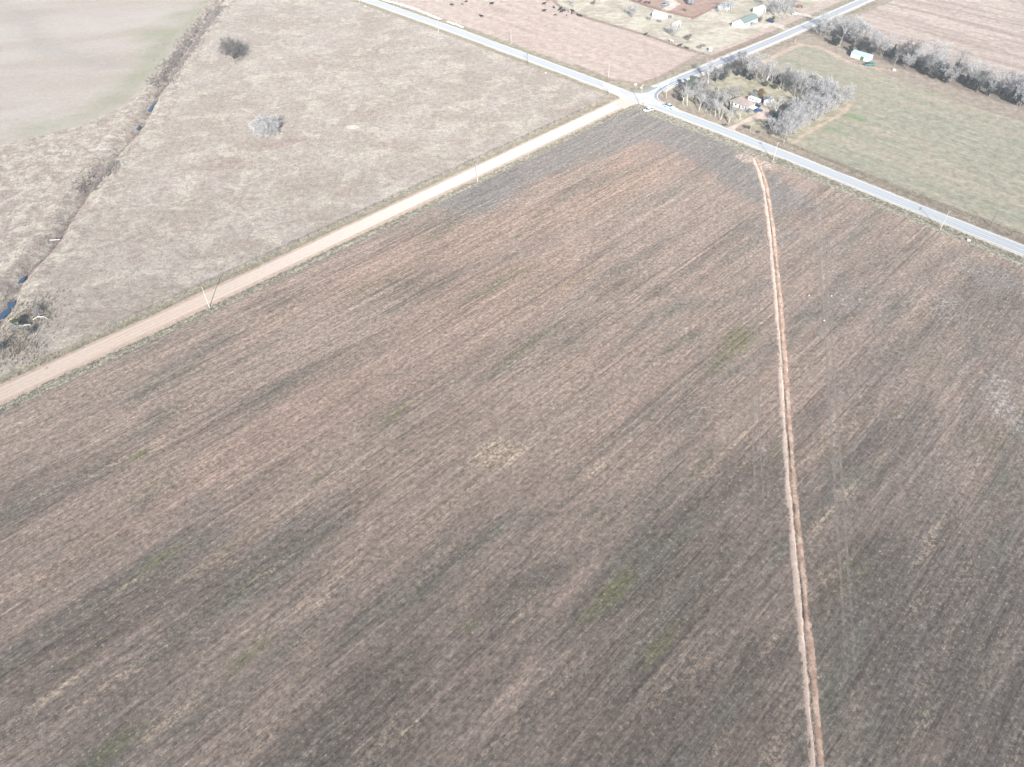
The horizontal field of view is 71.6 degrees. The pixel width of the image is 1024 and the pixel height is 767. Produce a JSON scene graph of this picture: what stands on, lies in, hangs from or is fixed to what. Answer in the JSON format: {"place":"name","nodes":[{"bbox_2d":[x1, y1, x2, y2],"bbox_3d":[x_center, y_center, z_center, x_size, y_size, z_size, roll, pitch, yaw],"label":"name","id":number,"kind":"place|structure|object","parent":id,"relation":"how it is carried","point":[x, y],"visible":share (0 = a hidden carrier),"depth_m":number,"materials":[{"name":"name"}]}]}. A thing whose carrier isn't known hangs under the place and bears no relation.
{"place":"outdoors","nodes":[
{"label":"outdoors","id":0,"kind":"place"},
{"bbox_2d":[0,309,9,319],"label":"water","id":1,"kind":"structure","parent":0,"point":[4,313],"depth_m":240.36,"materials":[{"name":"blue liquid"}]},
{"bbox_2d":[0,0,618,383],"bbox_3d":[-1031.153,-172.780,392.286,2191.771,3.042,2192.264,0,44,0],"label":"pasture","id":2,"kind":"structure","parent":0,"point":[69,67],"depth_m":335.38,"materials":[{"name":"beige plant"}]},
{"bbox_2d":[9,318,23,325],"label":"olive bush","id":3,"kind":"object","parent":2,"relation":"on","point":[13,320],"visible":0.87,"depth_m":231.22,"materials":[{"name":"green plant"}]},
{"bbox_2d":[0,280,78,375],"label":"bare tree","id":4,"kind":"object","parent":2,"relation":"on","point":[17,351],"depth_m":231.47,"materials":[{"name":"plant"}]},
{"bbox_2d":[0,57,175,305],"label":"rough grass","id":5,"kind":"structure","parent":2,"relation":"on","point":[57,177],"depth_m":310.00,"materials":[{"name":"beige plant"}]},
{"bbox_2d":[3,0,217,324],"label":"creek straw","id":6,"kind":"object","parent":2,"relation":"on","point":[121,146],"visible":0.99,"depth_m":331.14,"materials":[{"name":"beige plant"}]},
{"bbox_2d":[0,0,228,325],"bbox_3d":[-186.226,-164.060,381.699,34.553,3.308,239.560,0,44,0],"label":"creek brush","id":7,"kind":"object","parent":2,"relation":"on","point":[115,162],"visible":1,"depth_m":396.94,"materials":[{"name":"brown plant"}]},
{"bbox_2d":[217,35,245,63],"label":"bare tree","id":8,"kind":"object","parent":2,"relation":"on","point":[234,51],"visible":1,"depth_m":396.66,"materials":[{"name":"grey plant"}]},
{"bbox_2d":[247,114,280,137],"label":"dome bush","id":9,"kind":"object","parent":2,"relation":"on","point":[264,127],"visible":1,"depth_m":330.14,"materials":[{"name":"grey plant"}]},
{"bbox_2d":[108,105,588,327],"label":"wire fence","id":10,"kind":"object","parent":2,"relation":"on","point":[335,221],"visible":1,"depth_m":276.88,"materials":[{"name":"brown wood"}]},
{"bbox_2d":[0,100,620,401],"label":"gravel road","id":11,"kind":"structure","parent":0,"point":[37,377],"depth_m":256.26,"materials":[{"name":"beige gravel"}]},
{"bbox_2d":[0,98,622,404],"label":"gravel shoulder","id":12,"kind":"object","parent":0,"point":[247,286],"visible":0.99,"depth_m":259.92,"materials":[{"name":"dry grass"},{"name":"beige gravel"},{"name":"gravel"}]},
{"bbox_2d":[0,104,1023,766],"bbox_3d":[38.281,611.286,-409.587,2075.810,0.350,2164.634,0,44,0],"label":"stubble field","id":13,"kind":"structure","parent":0,"point":[610,584],"depth_m":184.21,"materials":[{"name":"soil"}]},
{"bbox_2d":[0,102,622,410],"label":"verge grass","id":14,"kind":"structure","parent":13,"relation":"on","point":[296,267],"depth_m":254.83,"materials":[{"name":"beige plant"}]},
{"bbox_2d":[3,113,1022,765],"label":"field weeds","id":15,"kind":"object","parent":13,"relation":"on","point":[499,495],"visible":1,"depth_m":192.40,"materials":[{"name":"green plant"}]},
{"bbox_2d":[592,308,737,388],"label":"wheel mark","id":16,"kind":"object","parent":13,"relation":"on","point":[674,332],"visible":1,"depth_m":234.20,"materials":[{"name":"brown soil"}]},
{"bbox_2d":[750,288,756,490],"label":"wheel mark","id":17,"kind":"object","parent":13,"relation":"on","point":[752,414],"visible":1,"depth_m":208.51,"materials":[{"name":"brown soil"}]},
{"bbox_2d":[756,280,764,505],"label":"wheel mark","id":18,"kind":"object","parent":13,"relation":"on","point":[760,441],"visible":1,"depth_m":210.72,"materials":[{"name":"brown soil"}]},
{"bbox_2d":[752,158,824,766],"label":"pipe trench","id":19,"kind":"object","parent":13,"relation":"on","point":[797,575],"visible":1,"depth_m":178.90,"materials":[{"name":"brown soil"}]},
{"bbox_2d":[816,217,837,554],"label":"wheel mark","id":20,"kind":"object","parent":13,"relation":"on","point":[828,398],"visible":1,"depth_m":210.88,"materials":[{"name":"brown soil"}]},
{"bbox_2d":[817,215,845,646],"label":"wheel mark","id":21,"kind":"object","parent":13,"relation":"on","point":[841,591],"visible":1,"depth_m":191.51,"materials":[{"name":"brown soil"}]},
{"bbox_2d":[820,202,855,665],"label":"wheel mark","id":22,"kind":"object","parent":13,"relation":"on","point":[845,525],"visible":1,"depth_m":186.72,"materials":[{"name":"brown soil"}]},
{"bbox_2d":[743,143,1023,261],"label":"verge grass","id":23,"kind":"structure","parent":13,"relation":"on","point":[877,202],"depth_m":288.45,"materials":[{"name":"plant"}]},
{"bbox_2d":[825,321,1021,396],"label":"wheel mark","id":24,"kind":"object","parent":13,"relation":"on","point":[910,358],"visible":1,"depth_m":223.01,"materials":[{"name":"brown soil"}]},
{"bbox_2d":[836,324,1014,388],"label":"wheel mark","id":25,"kind":"object","parent":13,"relation":"on","point":[927,359],"visible":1,"depth_m":222.01,"materials":[{"name":"brown soil"}]},
{"bbox_2d":[893,449,1012,555],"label":"wheel mark","id":26,"kind":"object","parent":13,"relation":"on","point":[907,463],"visible":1,"depth_m":184.05,"materials":[{"name":"brown soil"}]},
{"bbox_2d":[378,0,854,91],"bbox_3d":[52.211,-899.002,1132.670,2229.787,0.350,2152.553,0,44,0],"label":"cattle field","id":27,"kind":"structure","parent":0,"point":[586,44],"depth_m":436.82,"materials":[{"name":"soil"}]},
{"bbox_2d":[382,0,463,26],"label":"roadside verge","id":28,"kind":"structure","parent":27,"relation":"on","point":[418,10],"depth_m":461.61,"materials":[{"name":"beige plant"}]},
{"bbox_2d":[365,0,609,86],"bbox_3d":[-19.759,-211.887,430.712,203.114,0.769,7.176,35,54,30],"label":"verge grass","id":29,"kind":"structure","parent":27,"relation":"on","point":[498,42],"depth_m":422.15,"materials":[{"name":"brown plant"}]},
{"bbox_2d":[652,10,667,19],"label":"barn","id":30,"kind":"structure","parent":27,"relation":"on","point":[656,14],"depth_m":449.29,"materials":[{"name":"white metal"}]},
{"bbox_2d":[667,23,682,35],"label":"bare tree","id":31,"kind":"object","parent":27,"relation":"on","point":[672,28],"visible":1,"depth_m":423.66,"materials":[{"name":"grey plant"}]},
{"bbox_2d":[732,13,758,27],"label":"farmhouse","id":32,"kind":"object","parent":27,"relation":"on","point":[745,21],"visible":1,"depth_m":439.60,"materials":[{"name":"white metal"}]},
{"bbox_2d":[752,4,766,13],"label":"white outbuilding","id":33,"kind":"structure","parent":27,"relation":"on","point":[760,9],"depth_m":456.45,"materials":[{"name":"white metal"}]},
{"bbox_2d":[669,0,852,76],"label":"verge grass","id":34,"kind":"structure","parent":27,"relation":"on","point":[759,39],"depth_m":424.44,"materials":[{"name":"brown plant"}]},
{"bbox_2d":[771,0,790,18],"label":"bare tree","id":35,"kind":"object","parent":27,"relation":"on","point":[779,2],"visible":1,"depth_m":444.55,"materials":[{"name":"grey plant"}]},
{"bbox_2d":[654,80,679,99],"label":"turning lane","id":36,"kind":"structure","parent":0,"point":[659,90],"depth_m":371.66,"materials":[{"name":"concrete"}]},
{"bbox_2d":[360,0,1023,256],"bbox_3d":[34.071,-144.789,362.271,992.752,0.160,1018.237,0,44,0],"label":"paved shoulder","id":37,"kind":"object","parent":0,"point":[977,237],"visible":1,"depth_m":326.65},
{"bbox_2d":[363,0,1023,254],"bbox_3d":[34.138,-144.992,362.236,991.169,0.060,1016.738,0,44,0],"label":"paved road","id":38,"kind":"structure","parent":0,"point":[956,223],"depth_m":322.07,"materials":[{"name":"grey asphalt"}]},
{"bbox_2d":[603,79,681,112],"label":"crossing","id":39,"kind":"object","parent":38,"relation":"on","point":[627,99],"visible":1,"depth_m":363.54,"materials":[{"name":"grey asphalt"}]},
{"bbox_2d":[727,102,777,131],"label":"driveway","id":40,"kind":"structure","parent":0,"point":[766,113],"depth_m":346.97,"materials":[{"name":"grey gravel"}]},
{"bbox_2d":[654,0,869,87],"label":"asphalt road","id":41,"kind":"structure","parent":0,"point":[753,48],"depth_m":421.26,"materials":[{"name":"grey asphalt"}]},
{"bbox_2d":[650,0,873,91],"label":"asphalt shoulder","id":42,"kind":"object","parent":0,"point":[702,74],"visible":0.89,"depth_m":413.43},
{"bbox_2d":[658,0,1023,244],"bbox_3d":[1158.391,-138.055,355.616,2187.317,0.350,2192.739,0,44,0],"label":"crop field","id":43,"kind":"structure","parent":0,"point":[957,144],"depth_m":352.83,"materials":[{"name":"plant"}]},
{"bbox_2d":[685,75,697,94],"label":"evergreen tree","id":44,"kind":"object","parent":43,"relation":"on","point":[691,77],"visible":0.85,"depth_m":360.35,"materials":[{"name":"green plant"}]},
{"bbox_2d":[704,58,716,83],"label":"bare tree","id":45,"kind":"object","parent":43,"relation":"on","point":[710,67],"visible":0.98,"depth_m":371.31,"materials":[{"name":"white plant"}]},
{"bbox_2d":[715,100,726,119],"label":"bare tree","id":46,"kind":"object","parent":43,"relation":"on","point":[719,108],"visible":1,"depth_m":341.92,"materials":[{"name":"white plant"}]},
{"bbox_2d":[733,50,747,74],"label":"bare tree","id":47,"kind":"object","parent":43,"relation":"on","point":[743,64],"visible":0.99,"depth_m":378.26,"materials":[{"name":"grey plant"}]},
{"bbox_2d":[730,96,757,112],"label":"house","id":48,"kind":"structure","parent":43,"relation":"on","point":[738,101],"depth_m":353.14,"materials":[{"name":"white"}]},
{"bbox_2d":[748,96,760,102],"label":"camper","id":49,"kind":"object","parent":43,"relation":"on","point":[754,99],"visible":0.84,"depth_m":358.57,"materials":[{"name":"white paint"}]},
{"bbox_2d":[751,59,761,81],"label":"bare tree","id":50,"kind":"object","parent":43,"relation":"on","point":[758,64],"visible":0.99,"depth_m":373.55,"materials":[{"name":"grey plant"}]},
{"bbox_2d":[744,50,769,75],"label":"bare tree","id":51,"kind":"object","parent":43,"relation":"on","point":[756,58],"visible":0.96,"depth_m":374.46,"materials":[{"name":"grey plant"}]},
{"bbox_2d":[757,61,767,83],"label":"bare tree","id":52,"kind":"object","parent":43,"relation":"on","point":[763,71],"visible":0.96,"depth_m":370.52,"materials":[{"name":"grey plant"}]},
{"bbox_2d":[763,97,773,106],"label":"garden shed","id":53,"kind":"structure","parent":43,"relation":"on","point":[768,102],"depth_m":355.65,"materials":[{"name":"white"}]},
{"bbox_2d":[764,60,777,79],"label":"bare tree","id":54,"kind":"object","parent":43,"relation":"on","point":[770,68],"visible":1,"depth_m":367.69,"materials":[{"name":"white plant"}]},
{"bbox_2d":[765,116,789,135],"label":"bare tree","id":55,"kind":"object","parent":43,"relation":"on","point":[775,126],"visible":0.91,"depth_m":329.80,"materials":[{"name":"grey plant"}]},
{"bbox_2d":[778,63,793,88],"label":"bare tree","id":56,"kind":"object","parent":43,"relation":"on","point":[786,68],"visible":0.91,"depth_m":366.32,"materials":[{"name":"grey plant"}]},
{"bbox_2d":[775,115,797,138],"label":"bare tree","id":57,"kind":"object","parent":43,"relation":"on","point":[789,119],"visible":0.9,"depth_m":327.46,"materials":[{"name":"grey plant"}]},
{"bbox_2d":[698,3,876,79],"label":"verge grass","id":58,"kind":"structure","parent":43,"relation":"on","point":[793,38],"depth_m":424.55,"materials":[{"name":"brown plant"}]},
{"bbox_2d":[777,121,799,139],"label":"bare tree","id":59,"kind":"object","parent":43,"relation":"on","point":[787,128],"visible":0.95,"depth_m":326.00,"materials":[{"name":"grey plant"}]},
{"bbox_2d":[779,68,797,90],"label":"bare tree","id":60,"kind":"object","parent":43,"relation":"on","point":[784,79],"visible":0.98,"depth_m":364.69,"materials":[{"name":"grey plant"}]},
{"bbox_2d":[778,103,801,127],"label":"bare tree","id":61,"kind":"object","parent":43,"relation":"on","point":[792,109],"visible":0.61,"depth_m":333.80,"materials":[{"name":"grey plant"}]},
{"bbox_2d":[781,107,805,128],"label":"bare tree","id":62,"kind":"object","parent":43,"relation":"on","point":[795,116],"visible":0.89,"depth_m":330.11,"materials":[{"name":"grey plant"}]},
{"bbox_2d":[786,110,807,133],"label":"bare tree","id":63,"kind":"object","parent":43,"relation":"on","point":[800,123],"visible":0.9,"depth_m":329.33,"materials":[{"name":"grey plant"}]},
{"bbox_2d":[791,72,803,94],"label":"bare tree","id":64,"kind":"object","parent":43,"relation":"on","point":[795,87],"visible":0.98,"depth_m":360.41,"materials":[{"name":"grey plant"}]},
{"bbox_2d":[791,93,814,108],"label":"bare tree","id":65,"kind":"object","parent":43,"relation":"on","point":[793,99],"visible":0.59,"depth_m":345.43,"materials":[{"name":"grey plant"}]},
{"bbox_2d":[791,99,815,115],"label":"bare tree","id":66,"kind":"object","parent":43,"relation":"on","point":[803,105],"visible":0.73,"depth_m":337.86,"materials":[{"name":"grey plant"}]},
{"bbox_2d":[798,78,812,99],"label":"bare tree","id":67,"kind":"object","parent":43,"relation":"on","point":[805,82],"visible":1,"depth_m":357.75,"materials":[{"name":"grey plant"}]},
{"bbox_2d":[798,103,817,124],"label":"bare tree","id":68,"kind":"object","parent":43,"relation":"on","point":[814,113],"visible":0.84,"depth_m":336.39,"materials":[{"name":"grey plant"}]},
{"bbox_2d":[803,93,826,118],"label":"bare tree","id":69,"kind":"object","parent":43,"relation":"on","point":[816,107],"visible":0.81,"depth_m":340.26,"materials":[{"name":"grey plant"}]},
{"bbox_2d":[805,74,826,95],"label":"bare tree","id":70,"kind":"object","parent":43,"relation":"on","point":[814,82],"visible":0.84,"depth_m":358.46,"materials":[{"name":"grey plant"}]},
{"bbox_2d":[805,74,827,95],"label":"bare tree","id":71,"kind":"object","parent":43,"relation":"on","point":[818,84],"visible":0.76,"depth_m":357.96,"materials":[{"name":"grey plant"}]},
{"bbox_2d":[807,94,831,121],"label":"bare tree","id":72,"kind":"object","parent":43,"relation":"on","point":[820,108],"visible":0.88,"depth_m":339.59,"materials":[{"name":"grey plant"}]},
{"bbox_2d":[811,94,834,115],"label":"bare tree","id":73,"kind":"object","parent":43,"relation":"on","point":[828,96],"visible":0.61,"depth_m":342.31,"materials":[{"name":"grey plant"}]},
{"bbox_2d":[814,21,836,36],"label":"bare tree","id":74,"kind":"object","parent":43,"relation":"on","point":[823,26],"visible":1,"depth_m":423.25,"materials":[{"name":"grey plant"}]},
{"bbox_2d":[815,85,835,97],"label":"bare tree","id":75,"kind":"object","parent":43,"relation":"on","point":[823,88],"visible":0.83,"depth_m":349.88,"materials":[{"name":"grey plant"}]},
{"bbox_2d":[817,78,840,95],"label":"bare tree","id":76,"kind":"object","parent":43,"relation":"on","point":[831,85],"visible":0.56,"depth_m":353.52,"materials":[{"name":"grey plant"}]},
{"bbox_2d":[824,87,844,114],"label":"bare tree","id":77,"kind":"object","parent":43,"relation":"on","point":[835,100],"visible":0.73,"depth_m":344.58,"materials":[{"name":"grey plant"}]},
{"bbox_2d":[825,14,844,35],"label":"bare tree","id":78,"kind":"object","parent":43,"relation":"on","point":[837,21],"visible":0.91,"depth_m":424.22,"materials":[{"name":"grey plant"}]},
{"bbox_2d":[830,11,858,34],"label":"bare tree","id":79,"kind":"object","parent":43,"relation":"on","point":[846,20],"visible":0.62,"depth_m":425.90,"materials":[{"name":"grey plant"}]},
{"bbox_2d":[835,82,855,104],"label":"bare tree","id":80,"kind":"object","parent":43,"relation":"on","point":[848,92],"visible":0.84,"depth_m":351.96,"materials":[{"name":"grey plant"}]},
{"bbox_2d":[838,19,860,40],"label":"bare tree","id":81,"kind":"object","parent":43,"relation":"on","point":[849,24],"visible":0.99,"depth_m":416.25,"materials":[{"name":"grey plant"}]},
{"bbox_2d":[846,13,867,37],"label":"bare tree","id":82,"kind":"object","parent":43,"relation":"on","point":[853,18],"visible":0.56,"depth_m":419.81,"materials":[{"name":"grey plant"}]},
{"bbox_2d":[850,49,872,61],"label":"machine shed","id":83,"kind":"structure","parent":43,"relation":"on","point":[861,55],"depth_m":399.90,"materials":[{"name":"white metal"}]},
{"bbox_2d":[851,17,874,42],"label":"bare tree","id":84,"kind":"object","parent":43,"relation":"on","point":[860,28],"visible":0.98,"depth_m":413.31,"materials":[{"name":"grey plant"}]},
{"bbox_2d":[869,28,884,46],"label":"bare tree","id":85,"kind":"object","parent":43,"relation":"on","point":[881,35],"visible":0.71,"depth_m":410.33,"materials":[{"name":"grey plant"}]},
{"bbox_2d":[877,35,893,55],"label":"bare tree","id":86,"kind":"object","parent":43,"relation":"on","point":[885,44],"visible":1,"depth_m":400.44,"materials":[{"name":"grey plant"}]},
{"bbox_2d":[758,134,1023,242],"bbox_3d":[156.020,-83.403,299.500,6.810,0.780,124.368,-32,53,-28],"label":"verge grass","id":87,"kind":"structure","parent":43,"relation":"on","point":[818,161],"depth_m":294.84,"materials":[{"name":"plant"}]},
{"bbox_2d":[902,53,915,69],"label":"bare tree","id":88,"kind":"object","parent":43,"relation":"on","point":[909,59],"visible":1,"depth_m":387.62,"materials":[{"name":"grey plant"}]},
{"bbox_2d":[902,37,923,63],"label":"bare tree","id":89,"kind":"object","parent":43,"relation":"on","point":[909,44],"visible":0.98,"depth_m":391.67,"materials":[{"name":"grey plant"}]},
{"bbox_2d":[911,46,935,66],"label":"bare tree","id":90,"kind":"object","parent":43,"relation":"on","point":[919,54],"visible":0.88,"depth_m":386.93,"materials":[{"name":"grey plant"}]},
{"bbox_2d":[825,158,1023,241],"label":"wire fence","id":91,"kind":"object","parent":43,"relation":"on","point":[920,197],"visible":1,"depth_m":290.87,"materials":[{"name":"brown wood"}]},
{"bbox_2d":[919,54,934,73],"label":"bare tree","id":92,"kind":"object","parent":43,"relation":"on","point":[928,56],"visible":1,"depth_m":381.47,"materials":[{"name":"grey plant"}]},
{"bbox_2d":[922,39,952,66],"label":"bare tree","id":93,"kind":"object","parent":43,"relation":"on","point":[940,46],"visible":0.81,"depth_m":385.14,"materials":[{"name":"grey plant"}]},
{"bbox_2d":[926,49,950,72],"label":"bare tree","id":94,"kind":"object","parent":43,"relation":"on","point":[938,58],"visible":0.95,"depth_m":381.01,"materials":[{"name":"grey plant"}]},
{"bbox_2d":[939,65,960,82],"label":"bare tree","id":95,"kind":"object","parent":43,"relation":"on","point":[956,72],"visible":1,"depth_m":374.52,"materials":[{"name":"grey plant"}]},
{"bbox_2d":[953,60,968,80],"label":"bare tree","id":96,"kind":"object","parent":43,"relation":"on","point":[960,65],"visible":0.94,"depth_m":374.35,"materials":[{"name":"grey plant"}]},
{"bbox_2d":[950,48,974,66],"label":"bare tree","id":97,"kind":"object","parent":43,"relation":"on","point":[958,52],"visible":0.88,"depth_m":378.05,"materials":[{"name":"grey plant"}]},
{"bbox_2d":[958,58,992,84],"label":"bare tree","id":98,"kind":"object","parent":43,"relation":"on","point":[970,69],"visible":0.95,"depth_m":369.57,"materials":[{"name":"grey plant"}]},
{"bbox_2d":[973,71,990,91],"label":"bare tree","id":99,"kind":"object","parent":43,"relation":"on","point":[982,79],"visible":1,"depth_m":363.98,"materials":[{"name":"grey plant"}]},
{"bbox_2d":[970,63,998,88],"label":"bare tree","id":100,"kind":"object","parent":43,"relation":"on","point":[985,71],"visible":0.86,"depth_m":367.12,"materials":[{"name":"grey plant"}]},
{"bbox_2d":[990,66,1017,94],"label":"bare tree","id":101,"kind":"object","parent":43,"relation":"on","point":[1001,78],"visible":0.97,"depth_m":361.01,"materials":[{"name":"grey plant"}]},
{"bbox_2d":[1000,80,1020,100],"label":"bare tree","id":102,"kind":"object","parent":43,"relation":"on","point":[1010,88],"visible":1,"depth_m":357.32,"materials":[{"name":"grey plant"}]},
{"bbox_2d":[1002,71,1023,98],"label":"bare tree","id":103,"kind":"object","parent":43,"relation":"on","point":[1021,81],"visible":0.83,"depth_m":357.41,"materials":[{"name":"grey plant"}]},
{"bbox_2d":[1009,84,1023,106],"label":"bare tree","id":104,"kind":"object","parent":43,"relation":"on","point":[1018,91],"visible":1,"depth_m":353.77,"materials":[{"name":"grey plant"}]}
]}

